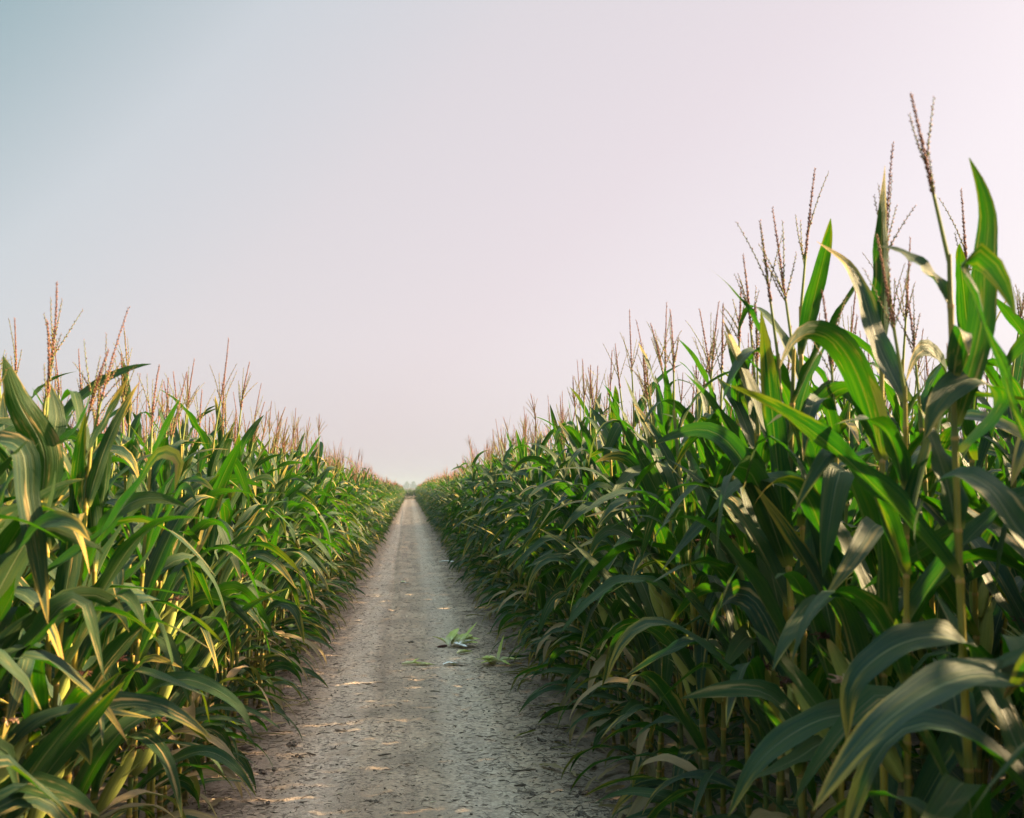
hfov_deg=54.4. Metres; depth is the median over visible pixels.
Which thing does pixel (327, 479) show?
corn plant
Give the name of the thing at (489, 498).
corn plant
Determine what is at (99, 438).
corn plant
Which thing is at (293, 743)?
soil clod
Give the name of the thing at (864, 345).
corn plant
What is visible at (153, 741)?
corn plant
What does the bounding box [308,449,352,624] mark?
corn plant
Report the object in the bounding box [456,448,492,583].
corn plant
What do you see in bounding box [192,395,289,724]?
corn plant
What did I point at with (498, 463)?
corn plant
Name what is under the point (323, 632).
corn plant
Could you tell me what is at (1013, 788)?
corn plant
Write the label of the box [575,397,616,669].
corn plant
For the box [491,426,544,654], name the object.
corn plant
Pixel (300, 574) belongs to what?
corn plant
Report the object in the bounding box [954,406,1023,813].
corn plant
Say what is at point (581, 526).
corn plant
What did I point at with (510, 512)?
corn plant
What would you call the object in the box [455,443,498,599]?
corn plant
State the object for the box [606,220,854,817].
corn plant
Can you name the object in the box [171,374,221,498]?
corn plant
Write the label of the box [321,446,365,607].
corn plant
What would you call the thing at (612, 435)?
corn plant
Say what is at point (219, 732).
corn plant
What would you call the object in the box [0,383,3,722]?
corn plant
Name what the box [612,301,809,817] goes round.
corn plant
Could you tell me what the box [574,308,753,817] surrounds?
corn plant
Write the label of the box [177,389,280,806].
corn plant
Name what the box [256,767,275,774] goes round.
soil clod
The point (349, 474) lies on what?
corn plant
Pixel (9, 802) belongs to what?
corn plant
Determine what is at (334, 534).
corn plant
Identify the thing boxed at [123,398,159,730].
corn plant
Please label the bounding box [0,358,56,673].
corn plant
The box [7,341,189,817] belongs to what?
corn plant
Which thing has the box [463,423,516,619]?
corn plant
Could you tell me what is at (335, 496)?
corn plant
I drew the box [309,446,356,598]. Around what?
corn plant
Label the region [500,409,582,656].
corn plant
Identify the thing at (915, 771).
corn plant
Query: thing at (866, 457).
corn plant
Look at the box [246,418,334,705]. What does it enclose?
corn plant
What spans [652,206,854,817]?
corn plant
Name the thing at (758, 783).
corn plant
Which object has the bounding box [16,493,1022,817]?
ground
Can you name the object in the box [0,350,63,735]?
corn plant
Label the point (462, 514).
corn plant
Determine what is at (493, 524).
corn plant
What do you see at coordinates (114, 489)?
corn plant
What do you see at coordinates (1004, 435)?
corn plant
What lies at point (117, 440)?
corn plant
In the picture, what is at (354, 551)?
corn plant
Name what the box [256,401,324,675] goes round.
corn plant
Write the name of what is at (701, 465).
corn plant
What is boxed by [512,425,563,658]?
corn plant
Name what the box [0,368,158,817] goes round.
corn plant
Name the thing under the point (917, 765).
corn plant
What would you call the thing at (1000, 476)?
corn plant
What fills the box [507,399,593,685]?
corn plant
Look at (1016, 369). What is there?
corn plant
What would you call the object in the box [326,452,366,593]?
corn plant
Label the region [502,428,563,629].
corn plant
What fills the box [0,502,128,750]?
corn plant
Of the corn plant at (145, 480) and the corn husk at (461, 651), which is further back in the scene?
the corn husk at (461, 651)
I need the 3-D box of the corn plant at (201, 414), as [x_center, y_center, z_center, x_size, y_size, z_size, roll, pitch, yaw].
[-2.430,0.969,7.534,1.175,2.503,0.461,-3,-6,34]
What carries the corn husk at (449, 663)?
on the path
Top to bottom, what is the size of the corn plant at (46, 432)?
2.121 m
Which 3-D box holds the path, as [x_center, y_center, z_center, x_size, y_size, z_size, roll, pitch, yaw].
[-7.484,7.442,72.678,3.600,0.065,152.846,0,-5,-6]
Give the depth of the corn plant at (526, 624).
8.49 m
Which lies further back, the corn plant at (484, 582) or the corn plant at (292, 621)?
the corn plant at (484, 582)
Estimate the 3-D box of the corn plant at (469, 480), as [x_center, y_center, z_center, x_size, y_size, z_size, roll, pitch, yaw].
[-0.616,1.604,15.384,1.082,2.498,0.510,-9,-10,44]
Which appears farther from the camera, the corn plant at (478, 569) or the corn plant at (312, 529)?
the corn plant at (478, 569)
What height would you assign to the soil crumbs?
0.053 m
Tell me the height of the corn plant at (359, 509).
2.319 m
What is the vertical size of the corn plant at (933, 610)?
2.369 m
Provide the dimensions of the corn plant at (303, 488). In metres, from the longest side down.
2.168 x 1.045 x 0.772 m
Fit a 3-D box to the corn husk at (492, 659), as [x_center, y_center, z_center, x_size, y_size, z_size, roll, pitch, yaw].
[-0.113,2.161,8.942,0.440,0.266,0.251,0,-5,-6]
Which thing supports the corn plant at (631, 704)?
on the path
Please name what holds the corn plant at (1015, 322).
on the ground
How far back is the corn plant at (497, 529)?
10.06 m
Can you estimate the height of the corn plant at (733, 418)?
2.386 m
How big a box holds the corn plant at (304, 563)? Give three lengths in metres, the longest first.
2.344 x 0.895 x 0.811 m
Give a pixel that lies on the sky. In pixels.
(411, 222)
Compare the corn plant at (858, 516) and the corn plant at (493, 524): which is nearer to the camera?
the corn plant at (858, 516)
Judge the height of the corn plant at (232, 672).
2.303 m
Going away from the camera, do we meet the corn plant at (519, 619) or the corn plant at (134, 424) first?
the corn plant at (134, 424)
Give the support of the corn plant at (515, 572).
on the ground
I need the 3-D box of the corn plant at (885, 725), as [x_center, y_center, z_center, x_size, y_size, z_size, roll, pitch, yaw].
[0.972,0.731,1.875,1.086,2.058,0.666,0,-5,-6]
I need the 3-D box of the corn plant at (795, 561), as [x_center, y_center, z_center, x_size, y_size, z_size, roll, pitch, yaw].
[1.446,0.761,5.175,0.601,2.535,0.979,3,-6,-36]
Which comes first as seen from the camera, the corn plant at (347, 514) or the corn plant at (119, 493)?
the corn plant at (119, 493)
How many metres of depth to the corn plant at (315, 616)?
9.38 m
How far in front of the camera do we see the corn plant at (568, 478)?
7.24 m
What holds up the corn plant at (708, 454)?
on the ground
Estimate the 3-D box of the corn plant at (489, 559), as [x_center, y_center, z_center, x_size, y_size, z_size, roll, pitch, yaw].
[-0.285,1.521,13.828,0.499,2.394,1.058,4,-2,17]
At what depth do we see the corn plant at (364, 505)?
16.71 m
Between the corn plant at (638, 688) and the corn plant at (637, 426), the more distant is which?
the corn plant at (637, 426)
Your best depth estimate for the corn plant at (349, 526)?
14.18 m
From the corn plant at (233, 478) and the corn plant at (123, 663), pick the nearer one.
the corn plant at (123, 663)
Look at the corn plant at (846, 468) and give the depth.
4.05 m
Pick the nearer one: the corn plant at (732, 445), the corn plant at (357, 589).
the corn plant at (732, 445)
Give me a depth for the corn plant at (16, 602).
3.95 m
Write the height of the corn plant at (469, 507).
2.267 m
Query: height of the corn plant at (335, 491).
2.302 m
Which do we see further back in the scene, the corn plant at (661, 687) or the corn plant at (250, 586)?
the corn plant at (250, 586)
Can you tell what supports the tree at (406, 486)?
on the ground
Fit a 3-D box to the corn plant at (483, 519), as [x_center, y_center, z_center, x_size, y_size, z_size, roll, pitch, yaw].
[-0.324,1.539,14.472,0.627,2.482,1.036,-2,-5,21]
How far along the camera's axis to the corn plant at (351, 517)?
13.63 m
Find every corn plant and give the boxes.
[0,281,213,778]
[0,307,227,814]
[0,318,77,811]
[0,319,211,817]
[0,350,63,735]
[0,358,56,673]
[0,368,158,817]
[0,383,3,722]
[0,388,145,817]
[0,423,58,677]
[0,430,120,817]
[0,443,74,817]
[0,462,32,698]
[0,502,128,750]
[0,601,21,720]
[0,644,126,817]
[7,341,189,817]
[8,414,97,727]
[11,387,253,817]
[12,380,67,758]
[12,601,64,697]
[15,349,141,793]
[21,449,121,749]
[43,380,187,817]
[47,348,117,595]
[50,365,255,817]
[61,353,244,817]
[62,442,147,777]
[91,381,259,817]
[93,418,140,635]
[97,378,258,817]
[98,323,158,771]
[104,418,141,577]
[110,426,148,754]
[111,371,262,817]
[113,371,262,798]
[115,414,254,815]
[118,362,295,789]
[122,410,200,749]
[123,373,170,656]
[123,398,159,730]
[124,339,299,816]
[147,359,263,773]
[156,383,241,661]
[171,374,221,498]
[174,413,207,688]
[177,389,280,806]
[177,402,328,740]
[178,374,218,688]
[184,394,296,760]
[188,417,218,671]
[191,418,277,761]
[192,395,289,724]
[193,392,303,728]
[200,377,274,744]
[200,413,297,763]
[200,420,294,736]
[202,383,285,714]
[219,411,329,710]
[219,420,327,687]
[227,413,304,691]
[233,383,315,704]
[234,422,333,674]
[240,409,313,719]
[241,423,323,673]
[244,430,315,687]
[245,427,321,698]
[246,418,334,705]
[255,408,342,672]
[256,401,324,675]
[260,412,340,664]
[270,430,322,675]
[271,422,346,638]
[275,417,348,652]
[276,427,342,654]
[277,439,330,660]
[277,441,330,636]
[279,424,341,656]
[285,417,330,643]
[287,429,334,647]
[296,417,338,642]
[297,427,340,610]
[298,416,349,645]
[298,437,347,614]
[298,438,354,619]
[298,442,346,633]
[298,463,352,627]
[301,441,341,614]
[301,467,356,614]
[305,445,347,629]
[306,454,356,638]
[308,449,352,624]
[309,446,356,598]
[310,437,350,610]
[310,488,341,625]
[311,462,367,615]
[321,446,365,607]
[322,439,356,587]
[323,442,366,606]
[323,450,357,596]
[323,455,369,601]
[324,448,357,592]
[324,469,357,601]
[326,442,367,586]
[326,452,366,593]
[326,458,360,589]
[326,462,358,589]
[328,452,364,594]
[329,443,359,578]
[330,453,365,591]
[331,461,358,584]
[332,470,360,593]
[334,465,366,585]
[336,456,369,579]
[336,467,361,568]
[338,462,363,578]
[341,453,375,584]
[341,465,361,582]
[344,463,368,571]
[453,435,490,590]
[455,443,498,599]
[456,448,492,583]
[458,449,492,592]
[459,440,512,584]
[460,447,486,593]
[460,448,490,579]
[461,414,515,609]
[461,431,501,592]
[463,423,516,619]
[463,430,498,590]
[463,451,496,587]
[464,435,509,600]
[464,444,502,601]
[465,444,506,611]
[466,449,499,587]
[468,434,497,598]
[469,428,506,594]
[471,429,514,602]
[471,436,515,606]
[472,429,506,587]
[473,436,512,597]
[474,430,528,608]
[475,416,552,644]
[475,427,529,617]
[475,453,519,624]
[476,413,544,647]
[476,417,529,619]
[477,433,515,604]
[479,434,533,620]
[482,433,534,621]
[482,444,527,620]
[483,424,538,637]
[483,432,527,615]
[485,414,529,634]
[486,428,578,628]
[487,420,558,627]
[489,400,556,654]
[491,414,560,679]
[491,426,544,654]
[494,439,534,607]
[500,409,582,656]
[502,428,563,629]
[504,393,587,676]
[504,412,569,658]
[505,392,586,690]
[507,397,607,696]
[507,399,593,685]
[507,406,577,678]
[507,412,565,650]
[511,359,631,742]
[511,375,586,704]
[512,367,673,731]
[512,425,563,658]
[513,418,582,673]
[517,361,603,713]
[517,389,595,704]
[522,412,638,718]
[527,344,643,764]
[527,365,631,744]
[538,368,658,748]
[538,374,618,719]
[540,309,679,773]
[548,350,672,755]
[549,319,692,791]
[551,356,694,783]
[560,309,728,816]
[561,355,735,774]
[561,387,710,781]
[571,303,716,816]
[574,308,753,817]
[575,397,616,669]
[585,302,837,817]
[586,319,750,817]
[590,337,786,817]
[605,391,657,700]
[605,405,642,666]
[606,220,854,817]
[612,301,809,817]
[620,389,639,447]
[625,288,755,817]
[636,373,692,728]
[638,380,736,707]
[647,304,902,817]
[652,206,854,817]
[652,253,873,816]
[656,382,752,746]
[658,403,752,769]
[665,168,942,817]
[667,369,750,754]
[681,289,901,817]
[681,365,728,761]
[684,373,744,758]
[695,326,831,797]
[697,333,762,783]
[707,341,796,797]
[712,382,807,817]
[726,93,1014,817]
[728,233,1023,817]
[729,353,910,817]
[742,141,1022,817]
[747,366,842,792]
[766,291,927,815]
[769,313,849,797]
[789,339,954,817]
[792,314,940,807]
[795,333,917,777]
[796,188,1023,784]
[797,236,1021,817]
[808,404,968,817]
[812,280,999,817]
[813,242,1023,817]
[828,252,991,817]
[842,331,918,738]
[846,364,939,784]
[853,378,990,791]
[856,329,931,803]
[863,437,1023,708]
[874,291,1023,817]
[896,436,1023,724]
[899,356,1013,784]
[909,343,979,770]
[921,299,1023,817]
[933,370,1023,814]
[942,353,1022,800]
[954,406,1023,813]
[963,366,1021,794]
[964,333,1023,583]
[967,507,1023,817]
[974,284,1023,816]
[979,360,1023,817]
[996,646,1023,668]
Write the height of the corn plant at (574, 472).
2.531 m
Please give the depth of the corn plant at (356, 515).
13.05 m
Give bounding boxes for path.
[84,500,762,817]
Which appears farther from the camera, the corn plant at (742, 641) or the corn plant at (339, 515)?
the corn plant at (339, 515)
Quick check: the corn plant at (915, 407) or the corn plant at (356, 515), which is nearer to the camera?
the corn plant at (915, 407)
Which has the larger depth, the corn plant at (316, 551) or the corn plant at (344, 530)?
the corn plant at (344, 530)
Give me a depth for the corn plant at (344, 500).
14.87 m
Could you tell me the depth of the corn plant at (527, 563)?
8.96 m
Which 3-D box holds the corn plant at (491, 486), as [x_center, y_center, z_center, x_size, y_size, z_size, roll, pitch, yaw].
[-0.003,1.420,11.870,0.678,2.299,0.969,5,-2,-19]
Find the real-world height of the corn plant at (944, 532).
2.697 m
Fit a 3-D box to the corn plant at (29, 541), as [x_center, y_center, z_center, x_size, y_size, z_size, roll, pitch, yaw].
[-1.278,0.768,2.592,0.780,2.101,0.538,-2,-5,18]
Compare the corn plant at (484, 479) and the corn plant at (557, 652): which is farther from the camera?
the corn plant at (484, 479)
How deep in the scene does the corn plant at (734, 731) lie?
5.58 m
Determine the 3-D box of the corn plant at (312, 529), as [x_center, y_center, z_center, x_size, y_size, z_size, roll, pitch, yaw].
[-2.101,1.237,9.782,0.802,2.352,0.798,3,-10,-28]
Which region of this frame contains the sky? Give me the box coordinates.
[0,0,1023,485]
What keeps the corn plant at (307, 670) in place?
on the ground
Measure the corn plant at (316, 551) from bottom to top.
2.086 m
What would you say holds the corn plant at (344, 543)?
on the path
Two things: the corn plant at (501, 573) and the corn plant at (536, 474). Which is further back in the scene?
the corn plant at (501, 573)
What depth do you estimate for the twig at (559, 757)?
5.82 m
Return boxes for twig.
[512,768,534,771]
[542,756,572,757]
[563,785,585,786]
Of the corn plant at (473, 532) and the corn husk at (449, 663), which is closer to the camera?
the corn husk at (449, 663)
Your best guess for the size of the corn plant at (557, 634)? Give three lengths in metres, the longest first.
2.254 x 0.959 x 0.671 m
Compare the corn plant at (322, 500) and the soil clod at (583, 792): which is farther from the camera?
the corn plant at (322, 500)
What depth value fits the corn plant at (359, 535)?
15.62 m
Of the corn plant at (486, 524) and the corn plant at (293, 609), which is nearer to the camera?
the corn plant at (293, 609)
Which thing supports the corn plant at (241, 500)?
on the ground
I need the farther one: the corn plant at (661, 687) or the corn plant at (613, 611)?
the corn plant at (613, 611)
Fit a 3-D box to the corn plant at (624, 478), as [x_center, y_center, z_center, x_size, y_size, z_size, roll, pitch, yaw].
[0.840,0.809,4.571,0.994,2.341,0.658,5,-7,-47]
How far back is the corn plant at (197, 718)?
4.88 m
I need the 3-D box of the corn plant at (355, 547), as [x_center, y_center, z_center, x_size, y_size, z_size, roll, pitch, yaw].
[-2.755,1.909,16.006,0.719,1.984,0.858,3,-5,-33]
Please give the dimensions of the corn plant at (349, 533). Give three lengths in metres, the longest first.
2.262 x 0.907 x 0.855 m
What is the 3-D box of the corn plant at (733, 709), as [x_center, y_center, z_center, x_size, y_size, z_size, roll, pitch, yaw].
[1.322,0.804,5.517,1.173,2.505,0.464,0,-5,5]
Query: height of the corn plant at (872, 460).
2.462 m
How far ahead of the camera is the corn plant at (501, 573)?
11.70 m
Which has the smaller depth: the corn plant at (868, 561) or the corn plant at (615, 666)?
the corn plant at (868, 561)
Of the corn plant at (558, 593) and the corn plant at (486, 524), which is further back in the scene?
the corn plant at (486, 524)
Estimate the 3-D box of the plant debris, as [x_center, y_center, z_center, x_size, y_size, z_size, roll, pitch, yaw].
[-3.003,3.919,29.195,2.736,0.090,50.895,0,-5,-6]
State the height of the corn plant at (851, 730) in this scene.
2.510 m
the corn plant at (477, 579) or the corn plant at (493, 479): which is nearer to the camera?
the corn plant at (493, 479)
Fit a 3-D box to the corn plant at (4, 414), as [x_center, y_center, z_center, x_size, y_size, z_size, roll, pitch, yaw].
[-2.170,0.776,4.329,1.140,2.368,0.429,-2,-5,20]
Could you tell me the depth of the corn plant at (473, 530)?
13.35 m
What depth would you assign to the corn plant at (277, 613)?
8.29 m
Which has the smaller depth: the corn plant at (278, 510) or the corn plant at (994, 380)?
the corn plant at (994, 380)
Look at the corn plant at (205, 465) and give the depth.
8.03 m
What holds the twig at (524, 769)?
on the path
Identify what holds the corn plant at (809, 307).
on the ground
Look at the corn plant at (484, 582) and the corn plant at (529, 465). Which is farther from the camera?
the corn plant at (484, 582)
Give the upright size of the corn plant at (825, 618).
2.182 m
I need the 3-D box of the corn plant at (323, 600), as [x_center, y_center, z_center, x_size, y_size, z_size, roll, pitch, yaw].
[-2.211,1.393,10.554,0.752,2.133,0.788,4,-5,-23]
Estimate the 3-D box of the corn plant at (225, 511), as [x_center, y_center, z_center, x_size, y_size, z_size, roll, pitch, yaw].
[-1.654,0.888,5.431,0.957,2.326,0.625,-2,-5,23]
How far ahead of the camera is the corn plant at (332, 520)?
10.51 m
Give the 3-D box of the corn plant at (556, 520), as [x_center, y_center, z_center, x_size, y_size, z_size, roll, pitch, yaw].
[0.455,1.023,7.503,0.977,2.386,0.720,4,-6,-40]
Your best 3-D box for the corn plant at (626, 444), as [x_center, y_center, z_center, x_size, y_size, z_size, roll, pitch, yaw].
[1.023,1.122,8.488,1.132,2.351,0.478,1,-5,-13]
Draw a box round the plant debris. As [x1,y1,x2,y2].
[144,518,653,817]
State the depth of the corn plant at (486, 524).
12.16 m
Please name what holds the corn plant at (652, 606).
on the path
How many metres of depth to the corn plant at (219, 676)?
6.20 m
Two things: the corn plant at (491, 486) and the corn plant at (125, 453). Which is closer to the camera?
the corn plant at (125, 453)
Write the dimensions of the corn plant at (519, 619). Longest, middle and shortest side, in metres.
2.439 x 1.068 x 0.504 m
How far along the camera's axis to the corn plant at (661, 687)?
3.87 m
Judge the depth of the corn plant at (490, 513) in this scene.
13.88 m
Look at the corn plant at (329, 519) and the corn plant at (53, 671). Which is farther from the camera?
the corn plant at (329, 519)
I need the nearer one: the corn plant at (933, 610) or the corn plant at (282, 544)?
the corn plant at (933, 610)
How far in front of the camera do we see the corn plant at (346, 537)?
16.19 m
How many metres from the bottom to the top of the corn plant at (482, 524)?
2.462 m
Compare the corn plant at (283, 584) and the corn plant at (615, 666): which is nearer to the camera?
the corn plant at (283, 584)
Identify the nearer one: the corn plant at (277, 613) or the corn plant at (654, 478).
the corn plant at (654, 478)
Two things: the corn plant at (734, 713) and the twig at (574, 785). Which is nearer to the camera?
the twig at (574, 785)
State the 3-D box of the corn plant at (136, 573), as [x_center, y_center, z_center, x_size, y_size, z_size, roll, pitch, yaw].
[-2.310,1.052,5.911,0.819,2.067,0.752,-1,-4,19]
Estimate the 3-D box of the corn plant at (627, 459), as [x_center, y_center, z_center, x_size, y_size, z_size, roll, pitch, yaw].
[0.676,0.785,5.082,1.042,2.470,0.598,3,-5,-33]
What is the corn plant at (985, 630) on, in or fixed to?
on the ground
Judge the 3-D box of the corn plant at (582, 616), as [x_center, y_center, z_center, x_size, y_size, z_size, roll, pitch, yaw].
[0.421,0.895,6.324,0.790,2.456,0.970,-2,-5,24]
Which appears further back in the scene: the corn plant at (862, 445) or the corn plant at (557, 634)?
the corn plant at (557, 634)
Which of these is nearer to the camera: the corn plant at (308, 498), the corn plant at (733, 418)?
the corn plant at (733, 418)
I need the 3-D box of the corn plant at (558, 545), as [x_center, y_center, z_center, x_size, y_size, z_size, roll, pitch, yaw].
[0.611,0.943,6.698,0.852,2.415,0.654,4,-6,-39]
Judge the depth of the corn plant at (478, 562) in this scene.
15.32 m
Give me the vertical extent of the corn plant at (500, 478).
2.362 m
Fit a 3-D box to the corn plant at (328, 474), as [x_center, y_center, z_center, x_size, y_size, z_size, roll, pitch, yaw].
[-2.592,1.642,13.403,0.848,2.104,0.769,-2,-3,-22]
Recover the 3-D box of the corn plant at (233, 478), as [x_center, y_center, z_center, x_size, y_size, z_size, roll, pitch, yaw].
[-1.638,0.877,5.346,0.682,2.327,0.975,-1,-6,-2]
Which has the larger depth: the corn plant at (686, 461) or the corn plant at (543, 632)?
the corn plant at (543, 632)
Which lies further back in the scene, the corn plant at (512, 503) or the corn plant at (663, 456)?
the corn plant at (512, 503)
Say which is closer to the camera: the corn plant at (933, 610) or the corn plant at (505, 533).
the corn plant at (933, 610)
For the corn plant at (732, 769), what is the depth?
4.81 m
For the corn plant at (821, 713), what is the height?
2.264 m
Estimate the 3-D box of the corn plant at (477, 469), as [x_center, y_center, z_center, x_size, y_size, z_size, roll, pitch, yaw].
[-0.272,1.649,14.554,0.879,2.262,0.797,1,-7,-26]
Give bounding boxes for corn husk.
[402,658,435,664]
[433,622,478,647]
[443,662,466,664]
[457,649,471,653]
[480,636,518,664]
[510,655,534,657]
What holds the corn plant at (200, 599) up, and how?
on the path
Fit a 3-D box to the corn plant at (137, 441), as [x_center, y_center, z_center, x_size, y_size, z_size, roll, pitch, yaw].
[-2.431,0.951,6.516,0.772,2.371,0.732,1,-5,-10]
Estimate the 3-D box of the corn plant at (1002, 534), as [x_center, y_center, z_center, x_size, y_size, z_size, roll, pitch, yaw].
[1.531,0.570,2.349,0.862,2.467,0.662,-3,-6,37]
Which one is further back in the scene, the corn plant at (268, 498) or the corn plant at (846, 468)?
the corn plant at (268, 498)
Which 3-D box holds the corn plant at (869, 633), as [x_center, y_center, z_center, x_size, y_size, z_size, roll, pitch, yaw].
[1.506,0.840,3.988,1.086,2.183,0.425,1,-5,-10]
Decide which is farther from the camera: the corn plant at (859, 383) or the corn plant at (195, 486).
the corn plant at (195, 486)
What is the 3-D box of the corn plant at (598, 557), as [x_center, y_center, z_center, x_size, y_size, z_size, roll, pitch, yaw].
[0.752,0.867,5.487,0.967,2.372,0.801,1,-6,-1]
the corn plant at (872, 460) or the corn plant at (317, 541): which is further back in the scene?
the corn plant at (317, 541)
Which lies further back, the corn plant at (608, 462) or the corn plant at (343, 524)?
the corn plant at (343, 524)
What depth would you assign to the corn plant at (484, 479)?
13.50 m
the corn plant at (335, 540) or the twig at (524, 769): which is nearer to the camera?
the twig at (524, 769)
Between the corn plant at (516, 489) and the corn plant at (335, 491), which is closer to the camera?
the corn plant at (516, 489)
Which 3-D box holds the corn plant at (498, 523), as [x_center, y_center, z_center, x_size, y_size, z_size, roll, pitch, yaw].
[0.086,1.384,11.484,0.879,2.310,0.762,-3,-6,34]
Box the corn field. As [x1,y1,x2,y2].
[0,356,1023,817]
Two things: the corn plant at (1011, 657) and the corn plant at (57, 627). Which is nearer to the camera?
the corn plant at (1011, 657)
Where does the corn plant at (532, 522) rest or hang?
on the path
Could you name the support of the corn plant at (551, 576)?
on the path
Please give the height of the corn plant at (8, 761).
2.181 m
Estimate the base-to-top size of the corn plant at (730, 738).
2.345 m
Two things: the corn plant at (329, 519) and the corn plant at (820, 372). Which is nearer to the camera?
the corn plant at (820, 372)
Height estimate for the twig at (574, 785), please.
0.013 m
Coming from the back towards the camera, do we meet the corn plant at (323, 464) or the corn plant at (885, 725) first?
the corn plant at (323, 464)
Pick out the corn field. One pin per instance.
(440, 498)
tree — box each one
[403,482,409,489]
[410,481,416,489]
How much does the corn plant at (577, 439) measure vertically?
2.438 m
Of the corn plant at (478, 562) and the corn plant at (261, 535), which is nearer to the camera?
the corn plant at (261, 535)
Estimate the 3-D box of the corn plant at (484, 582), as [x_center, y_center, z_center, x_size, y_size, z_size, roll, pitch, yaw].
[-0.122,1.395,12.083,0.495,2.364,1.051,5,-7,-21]
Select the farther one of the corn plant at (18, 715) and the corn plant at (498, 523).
the corn plant at (498, 523)
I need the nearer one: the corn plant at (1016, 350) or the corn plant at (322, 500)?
the corn plant at (1016, 350)
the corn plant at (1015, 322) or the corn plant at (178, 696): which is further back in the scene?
the corn plant at (178, 696)
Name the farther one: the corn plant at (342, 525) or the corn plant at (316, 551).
the corn plant at (342, 525)
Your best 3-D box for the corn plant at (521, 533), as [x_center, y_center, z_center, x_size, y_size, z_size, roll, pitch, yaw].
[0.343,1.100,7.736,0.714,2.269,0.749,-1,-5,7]
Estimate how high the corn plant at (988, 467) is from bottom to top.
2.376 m
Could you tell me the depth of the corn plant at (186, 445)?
7.08 m
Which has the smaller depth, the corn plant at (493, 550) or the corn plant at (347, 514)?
the corn plant at (493, 550)
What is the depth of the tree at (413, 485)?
1340.93 m
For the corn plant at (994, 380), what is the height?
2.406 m
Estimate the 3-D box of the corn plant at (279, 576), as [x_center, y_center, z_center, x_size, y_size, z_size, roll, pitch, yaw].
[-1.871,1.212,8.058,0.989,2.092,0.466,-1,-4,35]
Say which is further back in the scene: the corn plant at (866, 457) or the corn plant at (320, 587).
the corn plant at (320, 587)
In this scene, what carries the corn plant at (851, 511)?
on the ground
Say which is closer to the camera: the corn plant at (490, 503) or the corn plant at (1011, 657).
the corn plant at (1011, 657)
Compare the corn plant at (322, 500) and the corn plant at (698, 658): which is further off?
the corn plant at (322, 500)
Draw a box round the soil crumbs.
[169,543,627,815]
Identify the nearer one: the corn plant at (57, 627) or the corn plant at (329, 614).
the corn plant at (57, 627)
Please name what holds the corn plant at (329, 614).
on the ground
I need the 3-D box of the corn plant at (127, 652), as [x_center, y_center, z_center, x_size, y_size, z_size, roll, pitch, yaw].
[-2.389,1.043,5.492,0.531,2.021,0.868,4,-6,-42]
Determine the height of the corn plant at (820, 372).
2.572 m
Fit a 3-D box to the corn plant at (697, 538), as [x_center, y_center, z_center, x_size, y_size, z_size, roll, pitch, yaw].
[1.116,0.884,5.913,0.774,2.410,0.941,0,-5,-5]
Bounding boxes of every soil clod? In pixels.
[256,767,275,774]
[286,741,297,746]
[575,790,588,797]
[575,811,586,816]
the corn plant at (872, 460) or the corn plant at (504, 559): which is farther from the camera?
the corn plant at (504, 559)
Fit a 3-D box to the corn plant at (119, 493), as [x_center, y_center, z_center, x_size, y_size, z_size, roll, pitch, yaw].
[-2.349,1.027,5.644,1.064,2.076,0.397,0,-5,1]
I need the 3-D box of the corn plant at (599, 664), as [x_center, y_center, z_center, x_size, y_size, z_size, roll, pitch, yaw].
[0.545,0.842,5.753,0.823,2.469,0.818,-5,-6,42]
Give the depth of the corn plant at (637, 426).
8.43 m
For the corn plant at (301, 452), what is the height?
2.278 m
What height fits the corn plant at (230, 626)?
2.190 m
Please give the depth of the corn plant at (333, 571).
13.86 m
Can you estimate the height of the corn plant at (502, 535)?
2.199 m
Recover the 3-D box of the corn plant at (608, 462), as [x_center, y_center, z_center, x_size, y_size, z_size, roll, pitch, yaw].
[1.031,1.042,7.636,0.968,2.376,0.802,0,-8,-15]
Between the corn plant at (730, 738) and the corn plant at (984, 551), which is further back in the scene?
the corn plant at (730, 738)
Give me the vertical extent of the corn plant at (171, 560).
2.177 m
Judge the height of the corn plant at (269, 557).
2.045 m
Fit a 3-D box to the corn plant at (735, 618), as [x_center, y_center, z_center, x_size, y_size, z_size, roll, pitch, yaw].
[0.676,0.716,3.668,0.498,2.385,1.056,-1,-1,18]
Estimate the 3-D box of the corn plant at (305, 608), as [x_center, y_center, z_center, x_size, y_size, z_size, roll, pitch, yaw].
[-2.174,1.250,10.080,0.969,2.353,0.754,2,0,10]
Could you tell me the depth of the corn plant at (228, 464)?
4.70 m
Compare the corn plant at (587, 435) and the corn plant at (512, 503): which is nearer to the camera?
the corn plant at (587, 435)
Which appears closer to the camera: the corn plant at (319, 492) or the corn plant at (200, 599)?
the corn plant at (200, 599)
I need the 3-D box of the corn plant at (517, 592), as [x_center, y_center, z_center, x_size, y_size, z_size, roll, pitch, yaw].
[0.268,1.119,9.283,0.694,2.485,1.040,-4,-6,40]
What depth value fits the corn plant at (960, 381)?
2.14 m
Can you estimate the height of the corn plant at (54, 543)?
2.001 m
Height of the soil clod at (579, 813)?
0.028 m
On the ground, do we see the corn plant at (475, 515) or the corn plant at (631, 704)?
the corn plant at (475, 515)
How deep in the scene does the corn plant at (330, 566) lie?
11.02 m
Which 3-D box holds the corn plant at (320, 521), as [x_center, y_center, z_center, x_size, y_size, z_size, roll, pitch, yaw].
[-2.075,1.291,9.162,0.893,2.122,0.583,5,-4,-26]
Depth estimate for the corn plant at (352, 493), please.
15.17 m
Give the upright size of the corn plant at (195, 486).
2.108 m
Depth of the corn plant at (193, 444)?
7.71 m
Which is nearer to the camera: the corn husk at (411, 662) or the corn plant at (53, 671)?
the corn plant at (53, 671)
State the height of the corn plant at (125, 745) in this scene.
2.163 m

